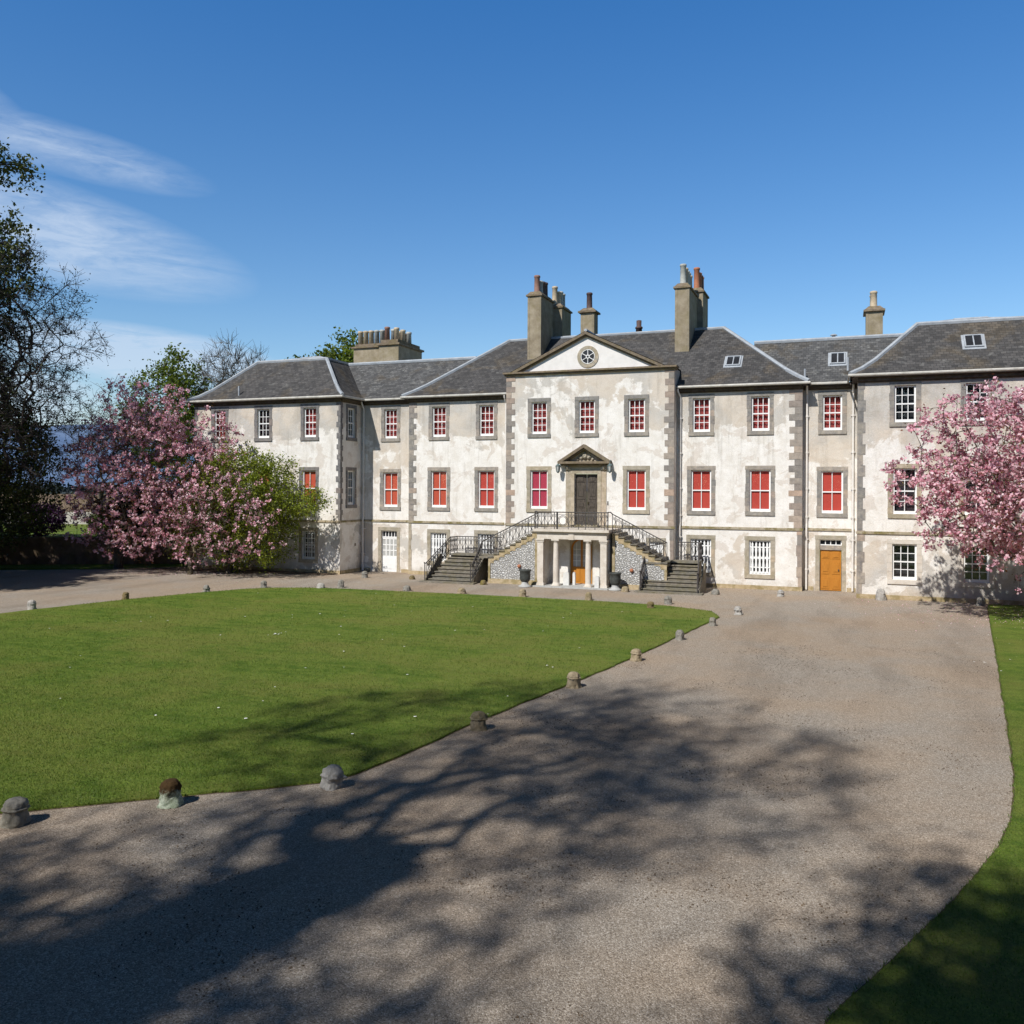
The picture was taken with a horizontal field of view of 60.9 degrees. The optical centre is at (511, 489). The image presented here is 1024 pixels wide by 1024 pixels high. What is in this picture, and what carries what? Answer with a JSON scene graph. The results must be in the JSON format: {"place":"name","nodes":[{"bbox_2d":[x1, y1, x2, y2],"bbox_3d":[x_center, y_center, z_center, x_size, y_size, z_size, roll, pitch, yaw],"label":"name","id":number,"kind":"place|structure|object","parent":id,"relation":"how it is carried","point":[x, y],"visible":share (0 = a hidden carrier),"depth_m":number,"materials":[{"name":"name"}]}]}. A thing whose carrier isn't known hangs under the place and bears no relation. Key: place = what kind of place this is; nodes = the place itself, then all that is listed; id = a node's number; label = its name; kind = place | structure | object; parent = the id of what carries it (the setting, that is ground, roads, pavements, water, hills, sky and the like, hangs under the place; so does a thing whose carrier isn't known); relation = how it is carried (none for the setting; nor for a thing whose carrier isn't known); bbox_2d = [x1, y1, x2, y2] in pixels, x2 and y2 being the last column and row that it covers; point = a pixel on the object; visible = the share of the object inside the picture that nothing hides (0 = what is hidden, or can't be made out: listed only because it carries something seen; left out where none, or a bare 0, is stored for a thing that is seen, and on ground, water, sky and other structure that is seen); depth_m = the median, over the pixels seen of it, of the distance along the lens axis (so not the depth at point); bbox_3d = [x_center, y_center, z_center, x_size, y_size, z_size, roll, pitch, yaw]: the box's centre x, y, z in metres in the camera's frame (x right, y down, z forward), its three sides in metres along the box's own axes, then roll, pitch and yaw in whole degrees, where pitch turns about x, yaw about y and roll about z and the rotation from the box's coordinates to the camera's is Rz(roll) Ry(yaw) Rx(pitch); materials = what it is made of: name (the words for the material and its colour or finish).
{"place":"outdoors","nodes":[
{"label":"outdoors","id":0,"kind":"place"},
{"bbox_2d":[0,524,175,536],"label":"terrace ground","id":1,"kind":"structure","parent":0,"point":[73,530],"depth_m":62.79,"materials":[{"name":"green plant"}]},
{"bbox_2d":[13,502,70,536],"bbox_3d":[-31.512,1.992,58.082,3.924,2.454,3.251,0,0,21],"label":"shrub","id":2,"kind":"object","parent":1,"relation":"on","point":[54,526],"visible":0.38,"depth_m":57.60,"materials":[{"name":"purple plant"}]},
{"bbox_2d":[27,512,92,523],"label":"wall","id":3,"kind":"structure","parent":1,"relation":"on","point":[69,518],"depth_m":76.98,"materials":[{"name":"stone"}]},
{"bbox_2d":[1,494,131,511],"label":"garden wall","id":4,"kind":"structure","parent":1,"relation":"on","point":[65,506],"depth_m":87.84,"materials":[{"name":"stone"}]},
{"bbox_2d":[86,509,127,534],"bbox_3d":[-27.634,2.216,60.192,3.879,2.046,3.251,0,0,21],"label":"shrub","id":5,"kind":"object","parent":1,"relation":"on","point":[91,521],"visible":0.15,"depth_m":59.48,"materials":[{"name":"green plant"}]},
{"bbox_2d":[63,360,193,527],"bbox_3d":[-27.377,-2.824,61.980,10.730,12.300,6.534,0,0,21],"label":"bare tree","id":6,"kind":"object","parent":1,"relation":"on","point":[108,440],"visible":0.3,"depth_m":61.56,"materials":[{"name":"brown plant"}]},
{"bbox_2d":[104,489,162,535],"bbox_3d":[-25.270,1.587,58.887,5.656,3.319,3.354,0,0,21],"label":"shrub","id":7,"kind":"object","parent":1,"relation":"on","point":[130,504],"visible":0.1,"depth_m":58.20,"materials":[{"name":"green plant"}]},
{"bbox_2d":[121,500,179,536],"bbox_3d":[-23.642,1.866,57.477,4.889,2.781,2.941,0,0,21],"label":"shrub","id":8,"kind":"object","parent":1,"relation":"on","point":[137,512],"visible":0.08,"depth_m":56.94,"materials":[{"name":"green plant"}]},
{"bbox_2d":[111,342,214,496],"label":"broadleaf tree","id":9,"kind":"object","parent":1,"relation":"on","point":[175,378],"visible":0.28,"depth_m":74.90,"materials":[{"name":"green plant"}]},
{"bbox_2d":[171,328,268,443],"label":"bare tree","id":10,"kind":"object","parent":1,"relation":"on","point":[225,374],"visible":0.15,"depth_m":76.51,"materials":[{"name":"brown plant"}]},
{"bbox_2d":[0,424,193,486],"bbox_3d":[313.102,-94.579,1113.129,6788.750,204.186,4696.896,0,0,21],"label":"hills","id":11,"kind":"structure","parent":0,"point":[62,437],"depth_m":2388.57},
{"bbox_2d":[0,550,841,590],"bbox_3d":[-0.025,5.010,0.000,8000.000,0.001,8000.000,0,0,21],"label":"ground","id":12,"kind":"structure","parent":0,"point":[383,571],"depth_m":52.90,"materials":[{"name":"gravel"}]},
{"bbox_2d":[0,537,190,564],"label":"retaining wall","id":13,"kind":"structure","parent":12,"relation":"on","point":[46,550],"depth_m":55.50,"materials":[{"name":"stone"}]},
{"bbox_2d":[0,563,193,568],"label":"grass strip","id":14,"kind":"object","parent":12,"relation":"on","point":[73,566],"depth_m":54.18,"materials":[{"name":"plant"}]},
{"bbox_2d":[49,374,248,568],"bbox_3d":[-21.240,-0.735,51.128,13.076,11.486,8.439,0,0,21],"label":"cherry tree","id":15,"kind":"object","parent":14,"relation":"on","point":[156,484],"visible":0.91,"depth_m":49.95,"materials":[{"name":"pink plant"}]},
{"bbox_2d":[2,482,193,493],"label":"wood","id":16,"kind":"object","parent":12,"relation":"on","point":[68,489],"visible":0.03,"depth_m":233.91,"materials":[{"name":"plant"}]},
{"bbox_2d":[287,326,363,362],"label":"broadleaf tree","id":17,"kind":"object","parent":12,"relation":"on","point":[348,356],"visible":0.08,"depth_m":70.12,"materials":[{"name":"green plant"}]},
{"bbox_2d":[0,569,1012,1023],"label":"gravel drive","id":18,"kind":"structure","parent":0,"point":[390,943],"depth_m":11.94,"materials":[{"name":"gravel"}]},
{"bbox_2d":[0,796,31,828],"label":"stone marker","id":19,"kind":"object","parent":18,"relation":"on","point":[15,811],"visible":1,"depth_m":12.66,"materials":[{"name":"stone"}]},
{"bbox_2d":[0,137,45,358],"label":"broadleaf tree","id":20,"kind":"object","parent":18,"relation":"on","point":[21,169],"visible":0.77,"depth_m":47.49,"materials":[{"name":"green plant"}]},
{"bbox_2d":[27,600,36,609],"bbox_3d":[-19.349,4.661,35.120,0.353,0.405,0.372,0,0,-3],"label":"stone marker","id":21,"kind":"object","parent":18,"relation":"on","point":[31,604],"visible":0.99,"depth_m":35.00,"materials":[{"name":"stone"}]},
{"bbox_2d":[0,392,74,555],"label":"broadleaf tree","id":22,"kind":"object","parent":18,"relation":"on","point":[13,507],"visible":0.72,"depth_m":49.67,"materials":[{"name":"green plant"}]},
{"bbox_2d":[0,229,114,500],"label":"bare tree","id":23,"kind":"object","parent":18,"relation":"on","point":[7,385],"visible":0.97,"depth_m":46.95,"materials":[{"name":"brown plant"}]},
{"bbox_2d":[122,592,128,599],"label":"stone marker","id":24,"kind":"object","parent":18,"relation":"on","point":[125,595],"visible":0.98,"depth_m":38.30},
{"bbox_2d":[157,778,184,808],"bbox_3d":[-5.319,4.727,13.590,0.371,0.413,0.373,0,0,-3],"label":"stone marker","id":25,"kind":"object","parent":18,"relation":"on","point":[171,797],"visible":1,"depth_m":13.47,"materials":[{"name":"stone"}]},
{"bbox_2d":[202,585,210,591],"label":"stone marker","id":26,"kind":"object","parent":18,"relation":"on","point":[206,588],"visible":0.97,"depth_m":41.18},
{"bbox_2d":[155,467,287,574],"bbox_3d":[-16.109,1.774,47.697,8.073,6.436,4.193,0,0,21],"label":"cherry tree","id":27,"kind":"object","parent":18,"relation":"on","point":[255,502],"visible":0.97,"depth_m":47.44,"materials":[{"name":"pink plant"}]},
{"bbox_2d":[129,567,337,574],"bbox_3d":[-16.481,4.853,52.084,13.388,0.060,2.060,0,0,14],"label":"planting bed","id":28,"kind":"object","parent":18,"relation":"on","point":[204,569],"visible":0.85,"depth_m":51.68,"materials":[{"name":"soil"}]},
{"bbox_2d":[165,433,335,573],"bbox_3d":[-14.996,0.906,49.798,11.959,8.276,4.919,0,0,21],"label":"broadleaf tree","id":29,"kind":"object","parent":28,"relation":"on","point":[259,469],"visible":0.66,"depth_m":48.88,"materials":[{"name":"green plant"}]},
{"bbox_2d":[260,580,266,587],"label":"stone marker","id":30,"kind":"object","parent":18,"relation":"on","point":[263,583],"visible":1,"depth_m":43.25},
{"bbox_2d":[316,583,324,587],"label":"stone marker","id":31,"kind":"object","parent":18,"relation":"on","point":[320,585],"visible":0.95,"depth_m":42.98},
{"bbox_2d":[320,764,346,790],"bbox_3d":[-2.965,4.761,14.423,0.465,0.413,0.372,0,0,21],"label":"stone marker","id":32,"kind":"object","parent":18,"relation":"on","point":[333,776],"visible":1,"depth_m":14.32,"materials":[{"name":"stone"}]},
{"bbox_2d":[337,580,343,587],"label":"stone marker","id":33,"kind":"object","parent":18,"relation":"on","point":[340,584],"visible":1,"depth_m":43.40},
{"bbox_2d":[361,571,367,577],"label":"stone marker","id":34,"kind":"object","parent":18,"relation":"on","point":[364,574],"visible":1,"depth_m":48.29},
{"bbox_2d":[403,585,410,590],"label":"stone marker","id":35,"kind":"object","parent":18,"relation":"on","point":[406,587],"visible":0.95,"depth_m":42.17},
{"bbox_2d":[457,588,465,593],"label":"stone marker","id":36,"kind":"object","parent":18,"relation":"on","point":[461,591],"visible":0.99,"depth_m":41.13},
{"bbox_2d":[469,711,487,730],"bbox_3d":[-0.684,4.766,17.959,0.408,0.380,0.372,0,0,-39],"label":"stone marker","id":37,"kind":"object","parent":18,"relation":"on","point":[478,719],"visible":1,"depth_m":17.84,"materials":[{"name":"stone"}]},
{"bbox_2d":[519,589,525,596],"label":"stone marker","id":38,"kind":"object","parent":18,"relation":"on","point":[522,592],"visible":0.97,"depth_m":40.00,"materials":[{"name":"stone"}]},
{"bbox_2d":[25,564,1023,637],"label":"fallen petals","id":39,"kind":"object","parent":18,"relation":"on","point":[815,603],"visible":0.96,"depth_m":38.00,"materials":[{"name":"plant"}]},
{"bbox_2d":[518,569,531,587],"bbox_3d":[0.659,4.513,44.225,0.682,0.880,0.685,0,0,21],"label":"garden urn","id":40,"kind":"object","parent":18,"relation":"on","point":[525,576],"visible":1,"depth_m":44.01,"materials":[{"name":"stone"}]},
{"bbox_2d":[88,645,1012,1023],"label":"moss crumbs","id":41,"kind":"object","parent":18,"relation":"on","point":[548,809],"visible":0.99,"depth_m":11.56,"materials":[{"name":"plant"}]},
{"bbox_2d":[565,671,581,688],"bbox_3d":[1.550,4.768,21.825,0.438,0.400,0.404,0,0,-34],"label":"stone marker","id":42,"kind":"object","parent":18,"relation":"on","point":[573,679],"visible":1,"depth_m":21.70,"materials":[{"name":"stone"}]},
{"bbox_2d":[584,592,592,600],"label":"stone marker","id":43,"kind":"object","parent":18,"relation":"on","point":[588,595],"visible":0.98,"depth_m":38.87,"materials":[{"name":"stone"}]},
{"bbox_2d":[185,264,1023,604],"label":"country house","id":44,"kind":"structure","parent":18,"relation":"on","point":[691,454],"depth_m":45.33,"materials":[{"name":"white paint"}]},
{"bbox_2d":[209,541,226,558],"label":"window","id":45,"kind":"structure","parent":44,"relation":"in","point":[211,541],"depth_m":53.39,"materials":[{"name":"white paint"}]},
{"bbox_2d":[211,407,228,441],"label":"window","id":46,"kind":"structure","parent":44,"relation":"in","point":[216,409],"depth_m":53.47,"materials":[{"name":"white paint"}]},
{"bbox_2d":[253,528,270,560],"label":"window","id":47,"kind":"structure","parent":44,"relation":"in","point":[258,528],"depth_m":52.25,"materials":[{"name":"white paint"}]},
{"bbox_2d":[254,405,272,440],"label":"window","id":48,"kind":"structure","parent":44,"relation":"in","point":[266,411],"depth_m":52.34,"materials":[{"name":"white paint"}]},
{"bbox_2d":[298,527,317,562],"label":"window","id":49,"kind":"structure","parent":44,"relation":"in","point":[310,539],"depth_m":51.11,"materials":[{"name":"white paint"}]},
{"bbox_2d":[299,467,318,509],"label":"window","id":50,"kind":"structure","parent":44,"relation":"in","point":[310,474],"depth_m":51.15,"materials":[{"name":"white paint"}]},
{"bbox_2d":[300,404,318,440],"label":"window","id":51,"kind":"structure","parent":44,"relation":"in","point":[311,414],"depth_m":51.15,"materials":[{"name":"white paint"}]},
{"bbox_2d":[346,404,356,441],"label":"window","id":52,"kind":"structure","parent":44,"relation":"in","point":[348,407],"depth_m":51.49,"materials":[{"name":"white paint"}]},
{"bbox_2d":[346,467,356,507],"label":"window","id":53,"kind":"structure","parent":44,"relation":"in","point":[349,504],"depth_m":51.60,"materials":[{"name":"white paint"}]},
{"bbox_2d":[378,527,399,571],"bbox_3d":[-7.285,3.584,51.915,1.490,2.660,0.244,0,0,21],"label":"white door","id":54,"kind":"structure","parent":44,"relation":"in","point":[390,535],"depth_m":51.93,"materials":[{"name":"paint"}]},
{"bbox_2d":[379,469,400,509],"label":"window","id":55,"kind":"structure","parent":44,"relation":"in","point":[392,477],"depth_m":51.93,"materials":[{"name":"white paint"}]},
{"bbox_2d":[381,405,400,441],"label":"window","id":56,"kind":"structure","parent":44,"relation":"in","point":[392,413],"depth_m":51.97,"materials":[{"name":"white paint"}]},
{"bbox_2d":[427,467,449,510],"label":"window","id":57,"kind":"structure","parent":44,"relation":"in","point":[440,475],"depth_m":50.12,"materials":[{"name":"white paint"}]},
{"bbox_2d":[427,529,449,564],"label":"window","id":58,"kind":"structure","parent":44,"relation":"in","point":[437,537],"depth_m":50.14,"materials":[{"name":"white paint"}]},
{"bbox_2d":[428,403,449,439],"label":"window","id":59,"kind":"structure","parent":44,"relation":"in","point":[441,415],"depth_m":50.17,"materials":[{"name":"white paint"}]},
{"bbox_2d":[474,467,497,511],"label":"window","id":60,"kind":"structure","parent":44,"relation":"in","point":[488,480],"depth_m":49.08,"materials":[{"name":"white paint"}]},
{"bbox_2d":[474,530,497,552],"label":"window","id":61,"kind":"structure","parent":44,"relation":"in","point":[484,533],"depth_m":49.06,"materials":[{"name":"white paint"}]},
{"bbox_2d":[475,401,497,439],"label":"window","id":62,"kind":"structure","parent":44,"relation":"in","point":[488,414],"depth_m":49.10,"materials":[{"name":"white paint"}]},
{"bbox_2d":[527,398,550,437],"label":"window","id":63,"kind":"structure","parent":44,"relation":"in","point":[539,408],"depth_m":47.17,"materials":[{"name":"white paint"}]},
{"bbox_2d":[526,466,551,511],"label":"window","id":64,"kind":"structure","parent":44,"relation":"in","point":[541,476],"depth_m":47.13,"materials":[{"name":"white paint"}]},
{"bbox_2d":[563,572,569,584],"bbox_3d":[2.773,4.554,44.506,0.300,0.680,0.140,0,0,21],"label":"white post","id":65,"kind":"object","parent":44,"relation":"on","point":[566,576],"visible":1,"depth_m":44.45,"materials":[{"name":"stone"}]},
{"bbox_2d":[549,539,599,584],"bbox_3d":[3.520,3.633,45.271,3.240,2.530,0.200,0,0,21],"label":"arched door","id":66,"kind":"structure","parent":44,"relation":"in","point":[572,553],"depth_m":45.35,"materials":[{"name":"brown wood"}]},
{"bbox_2d":[573,572,575,584],"bbox_3d":[3.189,4.566,44.668,0.130,0.660,0.140,0,0,21],"label":"white post","id":67,"kind":"object","parent":44,"relation":"on","point":[574,578],"visible":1,"depth_m":44.61,"materials":[{"name":"stone"}]},
{"bbox_2d":[557,444,610,526],"bbox_3d":[3.840,-0.201,45.975,2.860,4.340,0.630,0,0,21],"label":"front door","id":68,"kind":"structure","parent":44,"relation":"in","point":[589,466],"depth_m":46.08,"materials":[{"name":"brown wood"}]},
{"bbox_2d":[574,396,598,436],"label":"window","id":69,"kind":"structure","parent":44,"relation":"in","point":[586,420],"depth_m":46.21,"materials":[{"name":"white paint"}]},
{"bbox_2d":[577,346,598,367],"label":"round window","id":70,"kind":"structure","parent":44,"relation":"in","point":[587,356],"depth_m":46.04,"materials":[{"name":"beige stone"}]},
{"bbox_2d":[594,576,598,587],"bbox_3d":[4.221,4.601,43.309,0.220,0.600,0.140,0,0,21],"label":"white post","id":71,"kind":"object","parent":44,"relation":"on","point":[596,581],"visible":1,"depth_m":43.24,"materials":[{"name":"stone"}]},
{"bbox_2d":[622,466,649,513],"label":"window","id":72,"kind":"structure","parent":44,"relation":"in","point":[636,489],"depth_m":45.23,"materials":[{"name":"white paint"}]},
{"bbox_2d":[624,394,648,435],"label":"window","id":73,"kind":"structure","parent":44,"relation":"in","point":[638,408],"depth_m":45.26,"materials":[{"name":"white paint"}]},
{"bbox_2d":[647,538,665,555],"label":"window","id":74,"kind":"structure","parent":44,"relation":"in","point":[660,547],"depth_m":44.72,"materials":[{"name":"white paint"}]},
{"bbox_2d":[686,535,714,576],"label":"window","id":75,"kind":"structure","parent":44,"relation":"in","point":[708,548],"depth_m":44.67,"materials":[{"name":"white paint"}]},
{"bbox_2d":[686,466,715,514],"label":"window","id":76,"kind":"structure","parent":44,"relation":"in","point":[701,482],"depth_m":44.81,"materials":[{"name":"white paint"}]},
{"bbox_2d":[688,394,714,435],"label":"window","id":77,"kind":"structure","parent":44,"relation":"in","point":[701,422],"depth_m":44.84,"materials":[{"name":"white paint"}]},
{"bbox_2d":[744,536,774,578],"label":"window","id":78,"kind":"structure","parent":44,"relation":"in","point":[758,550],"depth_m":43.74,"materials":[{"name":"white paint"}]},
{"bbox_2d":[745,466,774,515],"bbox_3d":[12.447,0.062,43.708,1.478,2.500,0.268,0,0,21],"label":"window","id":79,"kind":"structure","parent":44,"relation":"in","point":[762,484],"depth_m":43.76,"materials":[{"name":"white paint"}]},
{"bbox_2d":[747,392,773,434],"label":"window","id":80,"kind":"structure","parent":44,"relation":"in","point":[759,418],"depth_m":43.80,"materials":[{"name":"white paint"}]},
{"bbox_2d":[815,535,846,591],"bbox_3d":[15.764,3.654,43.104,1.460,2.750,0.244,0,0,21],"label":"panelled door","id":81,"kind":"structure","parent":44,"relation":"in","point":[827,552],"depth_m":43.13,"materials":[{"name":"brown wood"}]},
{"bbox_2d":[816,467,847,517],"bbox_3d":[15.821,0.129,43.060,1.465,2.500,0.268,0,0,21],"label":"window","id":82,"kind":"structure","parent":44,"relation":"in","point":[832,482],"depth_m":43.13,"materials":[{"name":"white paint"}]},
{"bbox_2d":[818,391,846,433],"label":"window","id":83,"kind":"structure","parent":44,"relation":"in","point":[832,407],"depth_m":43.16,"materials":[{"name":"white paint"}]},
{"bbox_2d":[887,464,921,518],"bbox_3d":[17.934,0.080,39.793,1.447,2.480,0.473,0,0,21],"label":"window","id":84,"kind":"structure","parent":44,"relation":"in","point":[906,511],"depth_m":39.83,"materials":[{"name":"white paint"}]},
{"bbox_2d":[887,539,921,584],"bbox_3d":[17.915,3.305,39.794,1.475,2.030,0.473,0,0,21],"label":"window","id":85,"kind":"structure","parent":44,"relation":"in","point":[904,562],"depth_m":39.82,"materials":[{"name":"white paint"}]},
{"bbox_2d":[889,381,921,426],"bbox_3d":[17.948,-3.900,39.795,1.346,2.080,0.473,0,0,21],"label":"window","id":86,"kind":"structure","parent":44,"relation":"in","point":[904,399],"depth_m":39.83,"materials":[{"name":"white paint"}]},
{"bbox_2d":[958,463,994,519],"bbox_3d":[20.646,0.093,38.756,1.451,2.480,0.473,0,0,21],"label":"window","id":87,"kind":"structure","parent":44,"relation":"in","point":[970,485],"depth_m":38.82,"materials":[{"name":"white paint"}]},
{"bbox_2d":[958,541,994,587],"bbox_3d":[20.630,3.318,38.756,1.467,2.030,0.473,0,0,21],"label":"window","id":88,"kind":"structure","parent":44,"relation":"in","point":[981,576],"depth_m":38.79,"materials":[{"name":"white paint"}]},
{"bbox_2d":[960,378,994,424],"bbox_3d":[20.670,-3.887,38.755,1.358,2.080,0.473,0,0,21],"label":"window","id":89,"kind":"structure","parent":44,"relation":"in","point":[969,383],"depth_m":38.77,"materials":[{"name":"white paint"}]},
{"bbox_2d":[608,572,621,590],"bbox_3d":[5.081,4.535,42.910,0.682,0.880,0.685,0,0,21],"label":"garden urn","id":90,"kind":"object","parent":18,"relation":"on","point":[615,579],"visible":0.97,"depth_m":42.69,"materials":[{"name":"stone"}]},
{"bbox_2d":[621,586,629,591],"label":"stone marker","id":91,"kind":"object","parent":18,"relation":"on","point":[625,589],"visible":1,"depth_m":42.20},
{"bbox_2d":[630,648,641,661],"bbox_3d":[3.607,4.802,25.271,0.358,0.371,0.378,0,0,21],"label":"stone marker","id":92,"kind":"object","parent":18,"relation":"on","point":[636,653],"visible":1,"depth_m":25.16,"materials":[{"name":"stone"}]},
{"bbox_2d":[664,596,671,604],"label":"stone marker","id":93,"kind":"object","parent":18,"relation":"on","point":[667,600],"visible":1,"depth_m":37.70,"materials":[{"name":"stone"}]},
{"bbox_2d":[675,630,683,640],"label":"stone marker","id":94,"kind":"object","parent":18,"relation":"on","point":[679,635],"visible":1,"depth_m":28.71,"materials":[{"name":"stone"}]},
{"bbox_2d":[708,617,715,625],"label":"stone marker","id":95,"kind":"object","parent":18,"relation":"on","point":[712,621],"visible":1,"depth_m":31.73,"materials":[{"name":"stone"}]},
{"bbox_2d":[711,589,719,594],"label":"stone marker","id":96,"kind":"object","parent":18,"relation":"on","point":[715,592],"visible":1,"depth_m":41.33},
{"bbox_2d":[734,606,742,614],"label":"stone marker","id":97,"kind":"object","parent":18,"relation":"on","point":[737,610],"visible":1,"depth_m":34.66,"materials":[{"name":"stone"}]},
{"bbox_2d":[777,590,783,596],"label":"stone marker","id":98,"kind":"object","parent":18,"relation":"on","point":[780,593],"visible":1,"depth_m":40.71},
{"bbox_2d":[875,589,886,600],"bbox_3d":[16.782,4.781,39.623,0.471,0.526,0.482,0,0,-6],"label":"stone marker","id":99,"kind":"object","parent":18,"relation":"on","point":[880,595],"visible":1,"depth_m":39.46,"materials":[{"name":"stone"}]},
{"bbox_2d":[976,596,985,605],"bbox_3d":[20.396,4.862,37.902,0.415,0.400,0.403,0,0,-14],"label":"stone marker","id":100,"kind":"object","parent":18,"relation":"on","point":[981,600],"visible":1,"depth_m":37.78,"materials":[{"name":"stone"}]},
{"bbox_2d":[0,587,1023,1023],"bbox_3d":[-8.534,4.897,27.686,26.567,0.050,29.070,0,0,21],"label":"lawn","id":101,"kind":"structure","parent":0,"point":[458,605],"depth_m":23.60,"materials":[{"name":"green plant"}]},
{"bbox_2d":[647,601,654,607],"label":"stone marker","id":102,"kind":"object","parent":101,"relation":"on","point":[650,604],"visible":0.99,"depth_m":36.23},
{"bbox_2d":[0,0,1023,424],"label":"sky","id":103,"kind":"structure","parent":0,"point":[279,175],"materials":[{"name":"blue"}]},
{"bbox_2d":[824,604,1023,1023],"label":"side lawn","id":104,"kind":"structure","parent":0,"point":[1009,635],"depth_m":9.33,"materials":[{"name":"green plant"}]},
{"bbox_2d":[879,376,1023,593],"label":"cherry tree","id":105,"kind":"object","parent":104,"relation":"on","point":[1000,515],"visible":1,"depth_m":32.81,"materials":[{"name":"pink plant"}]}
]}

